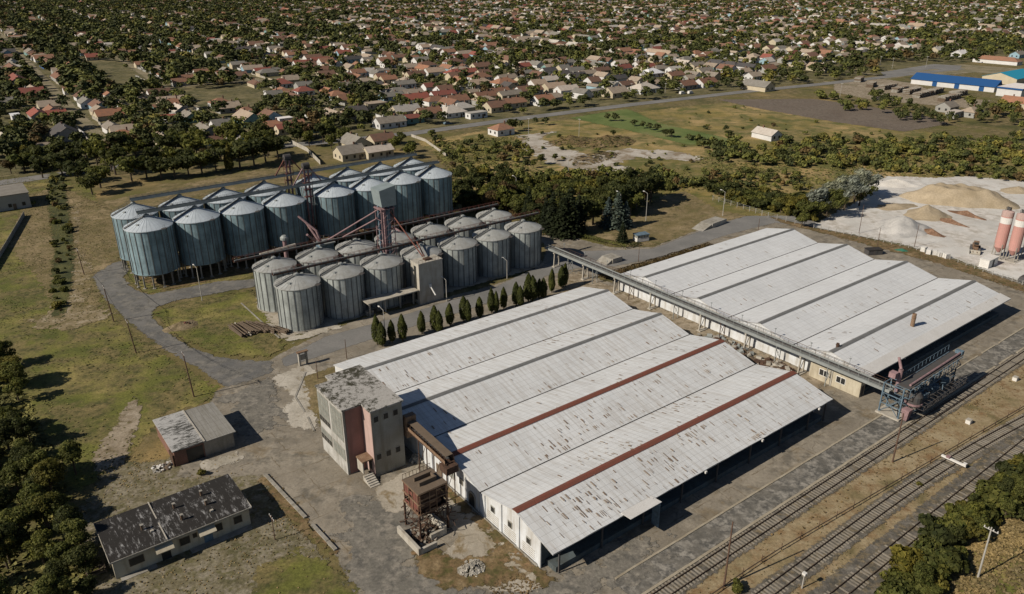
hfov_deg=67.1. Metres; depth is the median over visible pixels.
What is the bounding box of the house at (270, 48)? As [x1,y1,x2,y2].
[267,44,280,51]
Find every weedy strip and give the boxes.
[257,476,339,554]
[448,487,558,587]
[771,217,1023,290]
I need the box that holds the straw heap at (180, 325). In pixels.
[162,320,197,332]
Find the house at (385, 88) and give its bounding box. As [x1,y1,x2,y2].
[379,81,389,91]
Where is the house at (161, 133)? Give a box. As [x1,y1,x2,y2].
[152,131,176,148]
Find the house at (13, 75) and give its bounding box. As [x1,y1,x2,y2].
[9,72,24,87]
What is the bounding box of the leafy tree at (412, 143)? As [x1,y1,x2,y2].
[405,140,416,146]
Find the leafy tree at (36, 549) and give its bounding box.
[21,528,57,564]
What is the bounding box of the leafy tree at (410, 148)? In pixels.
[402,145,416,156]
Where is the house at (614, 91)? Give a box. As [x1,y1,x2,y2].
[601,84,629,97]
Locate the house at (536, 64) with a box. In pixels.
[530,59,543,67]
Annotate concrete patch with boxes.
[200,451,243,470]
[272,364,317,429]
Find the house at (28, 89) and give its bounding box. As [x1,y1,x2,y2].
[18,85,45,95]
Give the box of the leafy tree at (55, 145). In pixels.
[43,138,64,152]
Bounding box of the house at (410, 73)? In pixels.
[404,69,426,78]
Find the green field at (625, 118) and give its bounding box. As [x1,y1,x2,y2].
[572,109,738,146]
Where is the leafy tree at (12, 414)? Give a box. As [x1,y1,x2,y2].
[6,411,22,419]
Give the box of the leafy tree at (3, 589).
[0,573,12,593]
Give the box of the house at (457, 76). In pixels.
[452,75,467,85]
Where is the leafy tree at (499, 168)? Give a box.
[493,162,512,174]
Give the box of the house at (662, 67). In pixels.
[650,63,667,71]
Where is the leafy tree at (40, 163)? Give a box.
[27,154,49,177]
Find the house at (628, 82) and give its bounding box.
[618,79,635,87]
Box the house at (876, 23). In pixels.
[870,22,890,25]
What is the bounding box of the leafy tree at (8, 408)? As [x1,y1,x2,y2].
[0,405,19,412]
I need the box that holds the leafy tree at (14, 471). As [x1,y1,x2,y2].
[0,458,32,491]
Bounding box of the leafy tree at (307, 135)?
[302,130,314,146]
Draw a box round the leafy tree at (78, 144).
[71,138,89,157]
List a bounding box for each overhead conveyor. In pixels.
[129,151,416,200]
[136,159,439,214]
[232,201,498,262]
[271,209,539,275]
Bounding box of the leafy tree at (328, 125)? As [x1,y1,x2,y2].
[325,122,332,132]
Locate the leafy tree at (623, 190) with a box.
[607,182,632,206]
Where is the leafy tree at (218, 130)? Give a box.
[213,126,225,136]
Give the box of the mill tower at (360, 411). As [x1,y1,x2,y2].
[315,365,405,487]
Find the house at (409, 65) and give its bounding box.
[404,62,416,68]
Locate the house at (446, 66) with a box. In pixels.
[439,63,454,70]
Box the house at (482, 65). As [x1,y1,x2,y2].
[469,61,490,68]
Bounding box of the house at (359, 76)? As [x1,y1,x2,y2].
[353,72,365,79]
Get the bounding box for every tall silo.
[110,201,159,273]
[123,213,182,288]
[159,194,203,253]
[172,205,227,278]
[203,187,245,239]
[219,197,269,268]
[244,180,285,203]
[261,190,308,256]
[295,172,332,227]
[313,182,357,243]
[329,167,365,186]
[349,175,390,240]
[362,162,398,180]
[383,170,422,232]
[393,157,428,174]
[415,164,452,224]
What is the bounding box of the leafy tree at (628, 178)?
[619,174,630,181]
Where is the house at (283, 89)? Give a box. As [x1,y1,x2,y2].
[273,85,293,92]
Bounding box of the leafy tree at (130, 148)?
[122,139,146,157]
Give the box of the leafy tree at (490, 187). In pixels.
[484,186,496,200]
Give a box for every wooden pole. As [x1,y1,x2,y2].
[724,521,733,586]
[892,413,903,461]
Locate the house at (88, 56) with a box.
[84,52,102,60]
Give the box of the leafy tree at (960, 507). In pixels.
[955,504,966,510]
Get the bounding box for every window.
[128,554,144,566]
[179,535,190,546]
[215,522,222,531]
[233,515,242,524]
[317,391,330,428]
[321,426,332,447]
[329,402,343,442]
[333,438,345,460]
[373,415,378,423]
[376,453,381,460]
[383,412,388,419]
[386,449,391,456]
[392,408,397,415]
[395,445,400,452]
[526,535,530,545]
[819,368,828,376]
[835,375,845,385]
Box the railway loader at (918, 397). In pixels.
[875,346,967,421]
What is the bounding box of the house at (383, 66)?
[379,59,395,67]
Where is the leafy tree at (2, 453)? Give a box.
[0,443,5,466]
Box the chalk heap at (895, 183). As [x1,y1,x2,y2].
[874,179,927,187]
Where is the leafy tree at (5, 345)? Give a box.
[0,340,16,357]
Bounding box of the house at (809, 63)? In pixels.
[806,61,830,71]
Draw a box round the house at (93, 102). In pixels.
[88,98,107,108]
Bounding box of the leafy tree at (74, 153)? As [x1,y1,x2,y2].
[59,147,83,162]
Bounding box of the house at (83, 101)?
[76,95,91,108]
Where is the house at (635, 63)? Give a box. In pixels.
[632,59,648,66]
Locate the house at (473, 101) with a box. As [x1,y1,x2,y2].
[471,93,495,105]
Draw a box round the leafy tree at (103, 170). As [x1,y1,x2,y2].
[83,163,110,187]
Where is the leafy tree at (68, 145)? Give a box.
[65,142,74,148]
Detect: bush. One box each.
[48,288,56,292]
[51,268,59,273]
[51,300,62,308]
[55,278,66,283]
[58,286,68,291]
[61,225,68,229]
[196,469,206,475]
[509,210,522,216]
[521,175,536,183]
[533,176,541,183]
[540,174,549,182]
[550,174,563,179]
[554,180,563,185]
[569,179,580,183]
[574,181,583,187]
[574,184,583,194]
[584,180,597,187]
[662,181,674,190]
[703,181,717,191]
[713,186,724,194]
[715,182,725,187]
[720,185,736,194]
[723,188,741,197]
[724,181,741,187]
[731,577,743,593]
[734,195,749,205]
[743,194,756,205]
[744,189,754,195]
[750,198,760,206]
[753,192,764,198]
[755,200,768,209]
[758,186,770,191]
[760,197,776,208]
[763,190,773,197]
[767,205,776,211]
[770,197,779,209]
[772,189,786,196]
[781,206,792,215]
[788,205,800,215]
[793,191,809,196]
[808,211,818,220]
[874,579,913,593]
[878,566,915,583]
[886,575,913,592]
[888,544,927,573]
[904,580,932,593]
[912,534,941,552]
[917,513,957,547]
[921,549,952,570]
[929,563,952,579]
[934,517,966,537]
[934,574,950,592]
[935,546,969,572]
[941,503,964,519]
[948,546,970,567]
[953,506,985,520]
[954,545,968,560]
[955,500,968,505]
[956,515,990,540]
[956,538,968,545]
[968,501,998,521]
[974,479,1001,491]
[978,485,1022,517]
[985,501,998,512]
[987,521,994,528]
[989,471,1010,481]
[991,515,1002,525]
[994,460,1021,475]
[999,503,1023,520]
[1006,455,1023,475]
[1013,453,1023,463]
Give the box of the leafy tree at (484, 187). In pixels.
[478,183,496,197]
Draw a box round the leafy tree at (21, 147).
[11,145,26,154]
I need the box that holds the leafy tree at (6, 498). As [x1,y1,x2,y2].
[0,484,14,511]
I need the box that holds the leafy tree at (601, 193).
[594,188,614,215]
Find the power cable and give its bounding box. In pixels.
[127,321,183,354]
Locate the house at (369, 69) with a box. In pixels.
[364,66,375,74]
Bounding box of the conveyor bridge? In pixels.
[403,412,458,498]
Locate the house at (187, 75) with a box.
[177,73,193,83]
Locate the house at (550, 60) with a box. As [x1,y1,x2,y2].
[542,57,559,63]
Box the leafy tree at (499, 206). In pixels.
[494,200,502,209]
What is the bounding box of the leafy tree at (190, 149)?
[184,146,194,153]
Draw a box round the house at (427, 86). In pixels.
[421,81,434,90]
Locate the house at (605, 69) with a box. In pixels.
[592,65,610,73]
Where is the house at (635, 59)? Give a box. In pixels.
[633,53,647,61]
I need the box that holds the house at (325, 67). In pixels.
[315,64,328,72]
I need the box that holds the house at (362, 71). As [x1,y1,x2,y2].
[348,67,366,76]
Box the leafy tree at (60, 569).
[43,559,71,589]
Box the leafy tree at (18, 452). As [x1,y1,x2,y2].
[8,445,35,474]
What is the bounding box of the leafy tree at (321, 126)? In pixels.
[314,122,330,142]
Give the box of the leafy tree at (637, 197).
[622,193,644,212]
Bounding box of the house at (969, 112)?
[962,104,983,117]
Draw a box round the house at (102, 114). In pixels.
[92,106,124,120]
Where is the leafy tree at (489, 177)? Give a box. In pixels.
[486,173,494,180]
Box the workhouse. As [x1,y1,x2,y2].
[410,254,443,304]
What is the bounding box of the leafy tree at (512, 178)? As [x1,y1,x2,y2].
[505,174,516,180]
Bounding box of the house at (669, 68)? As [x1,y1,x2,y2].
[664,64,681,72]
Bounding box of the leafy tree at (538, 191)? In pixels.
[531,186,551,203]
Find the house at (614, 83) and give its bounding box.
[601,81,620,88]
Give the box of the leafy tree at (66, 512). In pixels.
[52,504,86,533]
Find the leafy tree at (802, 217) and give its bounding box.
[795,212,809,226]
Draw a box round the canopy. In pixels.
[362,286,418,315]
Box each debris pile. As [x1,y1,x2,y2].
[697,333,753,357]
[750,355,796,372]
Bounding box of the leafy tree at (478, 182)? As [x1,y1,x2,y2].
[470,176,486,190]
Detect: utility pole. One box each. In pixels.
[102,285,114,321]
[125,319,136,352]
[181,351,194,396]
[977,525,998,576]
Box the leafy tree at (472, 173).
[467,168,480,187]
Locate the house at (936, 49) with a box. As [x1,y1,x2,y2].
[932,45,943,53]
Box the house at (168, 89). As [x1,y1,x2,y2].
[145,86,171,95]
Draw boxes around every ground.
[0,0,1023,184]
[0,58,1023,593]
[7,189,119,309]
[16,205,118,330]
[74,457,328,593]
[77,197,119,271]
[103,165,293,210]
[132,221,395,289]
[411,544,525,590]
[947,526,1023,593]
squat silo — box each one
[252,255,296,312]
[273,271,325,332]
[295,245,338,275]
[319,261,367,319]
[335,237,376,264]
[360,252,405,308]
[374,230,414,256]
[400,243,443,296]
[411,220,450,246]
[437,233,479,287]
[444,213,483,237]
[472,226,512,277]
[476,206,513,229]
[504,218,544,268]
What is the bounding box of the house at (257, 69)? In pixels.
[252,66,269,71]
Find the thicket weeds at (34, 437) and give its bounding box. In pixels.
[0,379,97,593]
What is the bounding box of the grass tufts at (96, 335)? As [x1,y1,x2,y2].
[0,173,278,489]
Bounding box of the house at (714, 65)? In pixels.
[704,61,718,70]
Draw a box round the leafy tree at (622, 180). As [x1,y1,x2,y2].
[617,177,626,183]
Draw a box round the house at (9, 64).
[3,62,19,67]
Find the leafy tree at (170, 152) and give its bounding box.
[159,146,177,157]
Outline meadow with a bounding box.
[416,102,1023,215]
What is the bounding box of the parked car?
[1017,275,1023,282]
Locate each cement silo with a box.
[991,206,1014,259]
[1001,209,1023,262]
[1018,246,1023,258]
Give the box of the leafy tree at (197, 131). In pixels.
[187,129,205,148]
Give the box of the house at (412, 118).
[404,111,424,123]
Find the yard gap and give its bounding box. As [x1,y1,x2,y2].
[547,271,824,388]
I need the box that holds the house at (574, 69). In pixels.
[565,65,584,72]
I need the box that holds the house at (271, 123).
[265,118,282,130]
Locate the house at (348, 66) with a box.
[342,62,354,70]
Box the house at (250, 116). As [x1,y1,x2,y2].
[232,108,259,125]
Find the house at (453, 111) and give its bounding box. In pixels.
[441,102,466,118]
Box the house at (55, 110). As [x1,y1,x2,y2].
[45,107,65,115]
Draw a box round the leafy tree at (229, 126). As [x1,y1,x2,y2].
[221,122,241,131]
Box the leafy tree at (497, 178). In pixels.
[490,172,509,184]
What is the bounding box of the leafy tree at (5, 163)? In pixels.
[0,160,14,173]
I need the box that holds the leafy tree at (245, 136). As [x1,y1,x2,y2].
[240,132,252,140]
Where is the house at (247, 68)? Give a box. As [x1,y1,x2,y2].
[240,63,262,72]
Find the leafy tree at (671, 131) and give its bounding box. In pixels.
[667,129,674,137]
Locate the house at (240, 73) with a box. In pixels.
[235,70,247,79]
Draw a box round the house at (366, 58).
[360,55,373,63]
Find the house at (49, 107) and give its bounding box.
[42,104,57,110]
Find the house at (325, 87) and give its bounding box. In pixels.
[317,85,333,93]
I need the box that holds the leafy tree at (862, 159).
[858,156,869,165]
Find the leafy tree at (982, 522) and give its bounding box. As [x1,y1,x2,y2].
[967,515,989,531]
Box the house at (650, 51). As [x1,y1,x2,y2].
[646,48,670,55]
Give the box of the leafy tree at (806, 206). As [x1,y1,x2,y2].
[795,199,819,213]
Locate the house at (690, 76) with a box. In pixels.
[682,73,696,79]
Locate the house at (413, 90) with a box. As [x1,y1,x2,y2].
[399,87,424,93]
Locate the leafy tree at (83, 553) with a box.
[62,541,101,574]
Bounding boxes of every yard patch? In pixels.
[215,376,288,439]
[328,494,678,593]
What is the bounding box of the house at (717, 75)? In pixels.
[704,70,720,79]
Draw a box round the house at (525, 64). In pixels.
[513,61,531,70]
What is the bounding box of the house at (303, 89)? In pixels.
[292,84,314,94]
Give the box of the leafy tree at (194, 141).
[180,133,206,150]
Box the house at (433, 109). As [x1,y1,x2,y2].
[413,104,441,119]
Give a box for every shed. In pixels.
[0,183,31,211]
[153,402,235,466]
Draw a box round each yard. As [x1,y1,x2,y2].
[177,216,1023,593]
[812,176,1023,281]
[834,79,990,107]
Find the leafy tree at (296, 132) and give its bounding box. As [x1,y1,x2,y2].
[285,127,303,142]
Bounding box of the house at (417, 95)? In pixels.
[402,91,429,103]
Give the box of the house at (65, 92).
[61,85,76,94]
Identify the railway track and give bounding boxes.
[648,350,1023,593]
[751,414,1023,593]
[824,436,1023,593]
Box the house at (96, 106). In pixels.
[89,103,105,114]
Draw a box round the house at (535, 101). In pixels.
[529,92,554,106]
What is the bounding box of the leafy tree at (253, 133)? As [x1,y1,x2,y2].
[247,130,260,137]
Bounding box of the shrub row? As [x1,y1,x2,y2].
[46,171,76,317]
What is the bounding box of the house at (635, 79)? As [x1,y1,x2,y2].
[628,75,644,83]
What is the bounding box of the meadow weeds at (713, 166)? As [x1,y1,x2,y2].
[429,136,1023,211]
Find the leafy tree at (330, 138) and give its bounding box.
[324,133,336,148]
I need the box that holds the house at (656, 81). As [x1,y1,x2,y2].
[645,79,660,86]
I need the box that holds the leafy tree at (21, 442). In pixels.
[11,438,35,450]
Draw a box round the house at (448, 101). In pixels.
[438,96,459,106]
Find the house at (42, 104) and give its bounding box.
[36,98,61,109]
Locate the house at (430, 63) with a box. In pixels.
[417,59,437,66]
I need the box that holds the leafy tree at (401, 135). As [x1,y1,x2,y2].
[396,133,405,145]
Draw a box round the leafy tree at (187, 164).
[178,154,197,176]
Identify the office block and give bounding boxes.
[809,361,864,397]
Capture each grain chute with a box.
[306,224,401,241]
[327,209,377,240]
[390,212,424,256]
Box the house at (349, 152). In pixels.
[332,142,364,161]
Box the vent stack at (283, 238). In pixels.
[280,235,288,257]
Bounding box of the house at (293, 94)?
[285,90,300,95]
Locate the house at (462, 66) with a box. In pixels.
[449,65,467,69]
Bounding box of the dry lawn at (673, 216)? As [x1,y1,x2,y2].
[582,191,746,244]
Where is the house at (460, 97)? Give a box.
[445,92,470,103]
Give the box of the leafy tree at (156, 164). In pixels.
[144,156,171,179]
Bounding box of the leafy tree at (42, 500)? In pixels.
[26,492,57,526]
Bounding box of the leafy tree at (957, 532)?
[947,523,964,538]
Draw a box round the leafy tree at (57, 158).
[46,152,69,175]
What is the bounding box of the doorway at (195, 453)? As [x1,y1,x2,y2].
[186,445,204,461]
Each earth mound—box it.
[543,135,591,145]
[569,151,619,164]
[575,135,635,148]
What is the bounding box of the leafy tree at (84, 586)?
[74,574,98,593]
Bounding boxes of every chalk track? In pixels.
[518,131,689,173]
[641,151,702,160]
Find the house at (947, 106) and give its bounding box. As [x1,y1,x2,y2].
[935,99,959,112]
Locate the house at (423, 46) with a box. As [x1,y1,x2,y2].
[418,43,430,49]
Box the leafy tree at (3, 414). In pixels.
[0,408,13,419]
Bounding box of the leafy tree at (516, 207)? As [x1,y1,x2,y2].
[510,201,523,212]
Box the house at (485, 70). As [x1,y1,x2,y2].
[474,68,491,75]
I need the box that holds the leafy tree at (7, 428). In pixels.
[0,417,19,449]
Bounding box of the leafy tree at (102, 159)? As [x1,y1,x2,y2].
[100,153,112,171]
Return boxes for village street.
[0,32,121,157]
[49,47,637,97]
[110,52,201,111]
[175,49,373,120]
[432,30,855,85]
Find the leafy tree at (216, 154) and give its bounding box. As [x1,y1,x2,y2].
[206,147,225,171]
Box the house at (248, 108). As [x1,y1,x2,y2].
[235,104,254,113]
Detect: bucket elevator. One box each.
[275,154,300,193]
[293,162,321,246]
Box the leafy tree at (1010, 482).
[997,476,1016,493]
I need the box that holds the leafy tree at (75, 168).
[62,160,90,177]
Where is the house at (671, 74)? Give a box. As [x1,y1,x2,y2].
[663,69,684,79]
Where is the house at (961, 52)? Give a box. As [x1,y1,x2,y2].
[951,48,966,56]
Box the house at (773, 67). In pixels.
[755,63,777,72]
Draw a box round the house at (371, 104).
[362,100,385,108]
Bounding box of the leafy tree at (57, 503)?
[26,492,62,528]
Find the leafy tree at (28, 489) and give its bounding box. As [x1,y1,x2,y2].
[14,479,45,505]
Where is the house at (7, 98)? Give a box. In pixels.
[0,95,12,107]
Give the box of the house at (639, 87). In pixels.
[627,80,659,94]
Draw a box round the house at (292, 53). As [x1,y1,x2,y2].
[284,50,307,57]
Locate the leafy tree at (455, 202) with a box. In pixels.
[453,200,460,210]
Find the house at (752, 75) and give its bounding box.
[743,70,763,79]
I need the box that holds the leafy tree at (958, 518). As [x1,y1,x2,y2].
[955,515,971,530]
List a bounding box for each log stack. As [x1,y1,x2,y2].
[854,76,863,81]
[866,81,876,87]
[878,83,897,89]
[891,85,909,92]
[902,86,920,94]
[912,89,934,97]
[929,87,943,94]
[937,92,962,101]
[948,89,967,95]
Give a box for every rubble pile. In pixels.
[150,460,171,472]
[408,523,438,545]
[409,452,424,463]
[457,559,485,576]
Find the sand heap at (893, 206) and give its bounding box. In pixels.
[875,203,917,210]
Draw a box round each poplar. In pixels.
[223,154,227,168]
[225,141,233,170]
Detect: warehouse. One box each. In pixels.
[333,287,832,572]
[620,228,1010,391]
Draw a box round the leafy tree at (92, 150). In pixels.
[81,139,108,164]
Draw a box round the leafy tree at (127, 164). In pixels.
[114,155,144,181]
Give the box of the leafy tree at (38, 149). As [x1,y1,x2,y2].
[23,144,43,154]
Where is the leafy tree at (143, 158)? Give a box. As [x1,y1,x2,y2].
[133,155,154,177]
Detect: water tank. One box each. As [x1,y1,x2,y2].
[920,246,927,251]
[925,248,931,254]
[931,249,937,255]
[942,252,950,258]
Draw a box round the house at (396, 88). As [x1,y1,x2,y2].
[385,85,405,91]
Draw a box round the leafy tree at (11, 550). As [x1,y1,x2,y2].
[0,534,17,568]
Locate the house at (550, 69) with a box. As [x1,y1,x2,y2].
[538,66,558,75]
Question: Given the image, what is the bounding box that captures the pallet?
[85,560,106,575]
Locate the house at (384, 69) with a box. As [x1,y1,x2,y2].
[376,67,389,72]
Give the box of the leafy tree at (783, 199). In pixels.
[776,194,791,212]
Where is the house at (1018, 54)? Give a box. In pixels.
[1009,50,1023,57]
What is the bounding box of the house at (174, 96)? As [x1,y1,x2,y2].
[156,94,183,103]
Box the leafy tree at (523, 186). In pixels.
[518,183,531,194]
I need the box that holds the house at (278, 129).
[273,122,291,134]
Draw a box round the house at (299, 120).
[286,117,304,122]
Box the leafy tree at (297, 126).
[292,123,305,139]
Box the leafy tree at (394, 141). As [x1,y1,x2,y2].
[387,135,400,150]
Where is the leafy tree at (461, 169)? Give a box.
[453,165,467,178]
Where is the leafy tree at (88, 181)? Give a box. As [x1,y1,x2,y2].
[75,171,102,194]
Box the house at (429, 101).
[422,94,442,106]
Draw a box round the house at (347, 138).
[337,131,371,146]
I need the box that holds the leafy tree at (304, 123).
[295,121,313,131]
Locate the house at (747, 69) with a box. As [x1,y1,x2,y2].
[738,66,752,75]
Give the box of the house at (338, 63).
[325,60,342,66]
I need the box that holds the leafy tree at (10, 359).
[0,354,21,383]
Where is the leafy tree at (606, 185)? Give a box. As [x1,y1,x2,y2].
[602,178,623,188]
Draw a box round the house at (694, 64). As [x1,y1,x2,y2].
[689,60,704,69]
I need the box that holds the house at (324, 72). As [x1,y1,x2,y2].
[315,69,335,78]
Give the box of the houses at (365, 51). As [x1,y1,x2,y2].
[0,0,1023,76]
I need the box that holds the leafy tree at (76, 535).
[60,518,90,548]
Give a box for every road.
[0,68,960,184]
[91,261,272,385]
[282,216,817,365]
[881,64,960,75]
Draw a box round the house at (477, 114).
[464,110,487,119]
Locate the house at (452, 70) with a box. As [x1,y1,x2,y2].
[443,67,463,73]
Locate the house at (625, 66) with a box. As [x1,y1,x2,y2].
[615,62,632,70]
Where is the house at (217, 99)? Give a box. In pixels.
[208,95,228,107]
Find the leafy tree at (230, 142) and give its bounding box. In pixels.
[228,138,245,148]
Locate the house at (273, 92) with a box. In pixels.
[263,88,282,96]
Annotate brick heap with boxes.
[924,228,945,237]
[940,218,969,227]
[947,210,986,220]
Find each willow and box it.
[805,187,832,203]
[819,188,848,217]
[822,174,858,209]
[838,175,870,209]
[847,167,875,201]
[854,184,878,205]
[863,170,884,192]
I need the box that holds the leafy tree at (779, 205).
[774,201,785,213]
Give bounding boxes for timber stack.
[228,323,248,337]
[234,321,257,336]
[243,320,263,332]
[248,321,269,332]
[258,322,276,333]
[265,323,282,333]
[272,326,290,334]
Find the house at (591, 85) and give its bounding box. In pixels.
[586,82,601,88]
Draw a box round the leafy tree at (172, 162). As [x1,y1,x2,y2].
[162,156,181,177]
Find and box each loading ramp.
[597,253,621,264]
[692,216,726,230]
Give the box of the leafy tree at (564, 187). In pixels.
[555,183,576,193]
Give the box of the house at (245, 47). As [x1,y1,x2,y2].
[235,45,251,49]
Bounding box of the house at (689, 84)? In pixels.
[675,78,697,89]
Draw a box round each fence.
[0,211,24,256]
[290,140,319,163]
[411,134,445,155]
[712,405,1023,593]
[713,196,813,225]
[813,225,1022,284]
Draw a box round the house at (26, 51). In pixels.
[23,48,34,55]
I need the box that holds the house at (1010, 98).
[1001,94,1023,108]
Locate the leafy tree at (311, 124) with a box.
[309,123,320,137]
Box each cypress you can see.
[371,314,380,344]
[376,321,386,346]
[387,319,395,342]
[397,314,407,341]
[417,311,425,333]
[429,305,437,331]
[434,310,442,331]
[445,302,454,325]
[459,296,468,321]
[465,299,471,321]
[475,296,483,317]
[487,287,494,312]
[493,291,499,312]
[499,286,507,308]
[511,282,518,305]
[517,285,524,305]
[523,273,533,301]
[527,275,537,301]
[537,278,542,298]
[540,278,547,298]
[548,269,555,292]
[557,265,566,287]
[563,262,568,286]
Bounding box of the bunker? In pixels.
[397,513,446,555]
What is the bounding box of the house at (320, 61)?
[317,56,333,65]
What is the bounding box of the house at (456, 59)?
[442,56,463,65]
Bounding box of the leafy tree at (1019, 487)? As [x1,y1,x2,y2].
[1011,478,1023,497]
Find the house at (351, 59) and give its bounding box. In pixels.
[341,55,361,62]
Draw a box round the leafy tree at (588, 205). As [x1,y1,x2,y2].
[572,195,598,227]
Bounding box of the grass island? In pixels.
[152,290,285,357]
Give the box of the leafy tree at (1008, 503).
[998,496,1016,518]
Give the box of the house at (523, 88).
[514,84,532,91]
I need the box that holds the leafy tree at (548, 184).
[540,181,553,188]
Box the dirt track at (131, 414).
[92,396,142,473]
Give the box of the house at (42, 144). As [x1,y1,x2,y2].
[36,141,49,146]
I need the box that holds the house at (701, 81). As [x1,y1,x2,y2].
[695,76,717,87]
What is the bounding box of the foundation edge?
[241,303,279,338]
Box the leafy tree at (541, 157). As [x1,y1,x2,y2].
[537,154,544,160]
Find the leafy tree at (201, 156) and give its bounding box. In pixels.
[192,150,211,173]
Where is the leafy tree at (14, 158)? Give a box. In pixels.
[6,153,31,171]
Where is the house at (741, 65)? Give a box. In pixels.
[736,62,756,70]
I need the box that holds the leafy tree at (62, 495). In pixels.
[50,490,70,507]
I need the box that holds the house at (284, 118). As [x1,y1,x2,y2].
[275,116,292,121]
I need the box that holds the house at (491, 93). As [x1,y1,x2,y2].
[473,89,496,98]
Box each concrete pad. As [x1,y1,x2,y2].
[256,262,547,338]
[285,323,341,340]
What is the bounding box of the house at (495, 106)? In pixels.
[482,98,508,112]
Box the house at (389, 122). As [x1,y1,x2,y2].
[371,113,406,129]
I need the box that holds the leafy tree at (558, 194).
[552,190,571,201]
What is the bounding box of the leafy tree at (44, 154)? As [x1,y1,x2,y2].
[36,150,54,156]
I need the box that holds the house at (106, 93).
[102,89,110,96]
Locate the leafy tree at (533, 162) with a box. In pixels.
[531,159,537,167]
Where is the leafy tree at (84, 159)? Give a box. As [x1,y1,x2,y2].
[75,157,88,173]
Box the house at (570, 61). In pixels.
[560,58,574,65]
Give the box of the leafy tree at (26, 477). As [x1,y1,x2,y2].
[18,469,47,489]
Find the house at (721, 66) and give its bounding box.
[716,63,737,73]
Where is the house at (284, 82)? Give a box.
[276,76,292,87]
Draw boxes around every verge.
[126,263,253,293]
[302,289,572,424]
[595,243,706,281]
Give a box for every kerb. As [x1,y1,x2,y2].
[263,473,336,550]
[294,372,314,430]
[615,327,1023,578]
[642,347,1023,593]
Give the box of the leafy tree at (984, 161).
[979,159,987,165]
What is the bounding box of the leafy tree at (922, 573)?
[913,560,934,583]
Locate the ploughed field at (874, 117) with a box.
[721,99,949,131]
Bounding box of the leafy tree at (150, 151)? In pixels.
[142,146,160,157]
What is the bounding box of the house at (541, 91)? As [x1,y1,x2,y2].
[534,84,543,94]
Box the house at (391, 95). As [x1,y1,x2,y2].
[378,90,403,101]
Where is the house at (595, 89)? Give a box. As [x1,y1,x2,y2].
[589,88,602,95]
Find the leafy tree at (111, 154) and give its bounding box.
[97,146,126,174]
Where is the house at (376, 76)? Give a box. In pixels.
[373,71,387,79]
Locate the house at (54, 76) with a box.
[50,70,60,81]
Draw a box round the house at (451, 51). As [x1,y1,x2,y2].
[440,47,455,54]
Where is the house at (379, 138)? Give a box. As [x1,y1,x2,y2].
[365,130,393,145]
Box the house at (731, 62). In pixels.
[720,59,737,65]
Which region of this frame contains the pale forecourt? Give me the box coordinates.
[883,64,1017,78]
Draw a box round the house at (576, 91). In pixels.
[571,86,592,97]
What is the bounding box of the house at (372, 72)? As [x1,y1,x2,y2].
[369,68,382,77]
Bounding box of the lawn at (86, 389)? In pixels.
[0,180,219,497]
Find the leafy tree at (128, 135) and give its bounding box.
[122,131,130,139]
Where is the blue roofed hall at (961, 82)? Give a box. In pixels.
[911,72,1001,92]
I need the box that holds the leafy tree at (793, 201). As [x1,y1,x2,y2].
[785,194,807,208]
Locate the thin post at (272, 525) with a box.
[269,513,275,539]
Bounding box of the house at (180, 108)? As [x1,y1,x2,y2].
[168,102,190,113]
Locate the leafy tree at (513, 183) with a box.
[507,181,519,191]
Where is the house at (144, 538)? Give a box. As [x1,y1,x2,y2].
[93,473,251,581]
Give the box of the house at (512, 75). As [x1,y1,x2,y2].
[494,72,516,79]
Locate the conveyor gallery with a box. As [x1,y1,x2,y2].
[544,243,894,392]
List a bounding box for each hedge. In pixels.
[576,233,628,248]
[597,242,713,278]
[626,241,641,248]
[689,168,757,187]
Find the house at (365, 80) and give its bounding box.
[355,76,373,82]
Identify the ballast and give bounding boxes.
[649,349,1023,593]
[745,413,1023,593]
[807,425,1023,593]
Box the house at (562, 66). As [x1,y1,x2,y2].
[556,63,569,69]
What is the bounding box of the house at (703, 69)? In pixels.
[693,66,714,72]
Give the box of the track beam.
[941,454,967,466]
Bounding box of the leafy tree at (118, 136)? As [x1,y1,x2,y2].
[103,131,135,156]
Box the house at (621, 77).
[612,73,627,81]
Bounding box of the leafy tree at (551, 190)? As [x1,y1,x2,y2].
[538,187,556,197]
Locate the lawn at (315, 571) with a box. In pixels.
[247,546,361,593]
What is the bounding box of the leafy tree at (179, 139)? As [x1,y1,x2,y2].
[177,134,189,148]
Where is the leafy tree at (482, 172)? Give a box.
[476,166,489,176]
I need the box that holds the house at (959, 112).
[945,109,962,118]
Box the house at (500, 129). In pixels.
[488,120,514,136]
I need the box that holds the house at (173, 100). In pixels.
[158,96,187,109]
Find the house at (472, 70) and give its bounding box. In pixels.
[461,66,476,75]
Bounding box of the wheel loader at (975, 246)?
[969,240,980,254]
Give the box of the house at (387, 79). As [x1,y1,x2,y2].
[378,73,397,83]
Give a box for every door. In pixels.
[161,550,171,559]
[204,433,234,455]
[204,533,213,542]
[436,463,441,476]
[860,385,864,395]
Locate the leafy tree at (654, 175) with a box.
[642,169,666,201]
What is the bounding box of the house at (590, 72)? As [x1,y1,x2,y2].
[577,68,596,76]
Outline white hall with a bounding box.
[995,83,1023,96]
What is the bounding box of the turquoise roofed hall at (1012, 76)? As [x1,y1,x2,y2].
[982,69,1023,83]
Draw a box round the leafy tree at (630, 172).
[624,166,637,178]
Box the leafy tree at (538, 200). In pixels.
[535,195,549,204]
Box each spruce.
[520,186,535,222]
[538,197,550,230]
[541,192,560,236]
[548,194,574,240]
[558,187,585,239]
[574,195,588,232]
[598,197,616,229]
[606,191,627,230]
[615,222,629,243]
[622,201,633,228]
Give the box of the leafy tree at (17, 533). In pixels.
[0,521,26,564]
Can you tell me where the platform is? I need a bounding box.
[615,328,1023,593]
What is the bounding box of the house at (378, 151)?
[363,142,394,159]
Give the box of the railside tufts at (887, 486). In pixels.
[687,368,1023,593]
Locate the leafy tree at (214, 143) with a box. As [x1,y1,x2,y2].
[203,138,225,161]

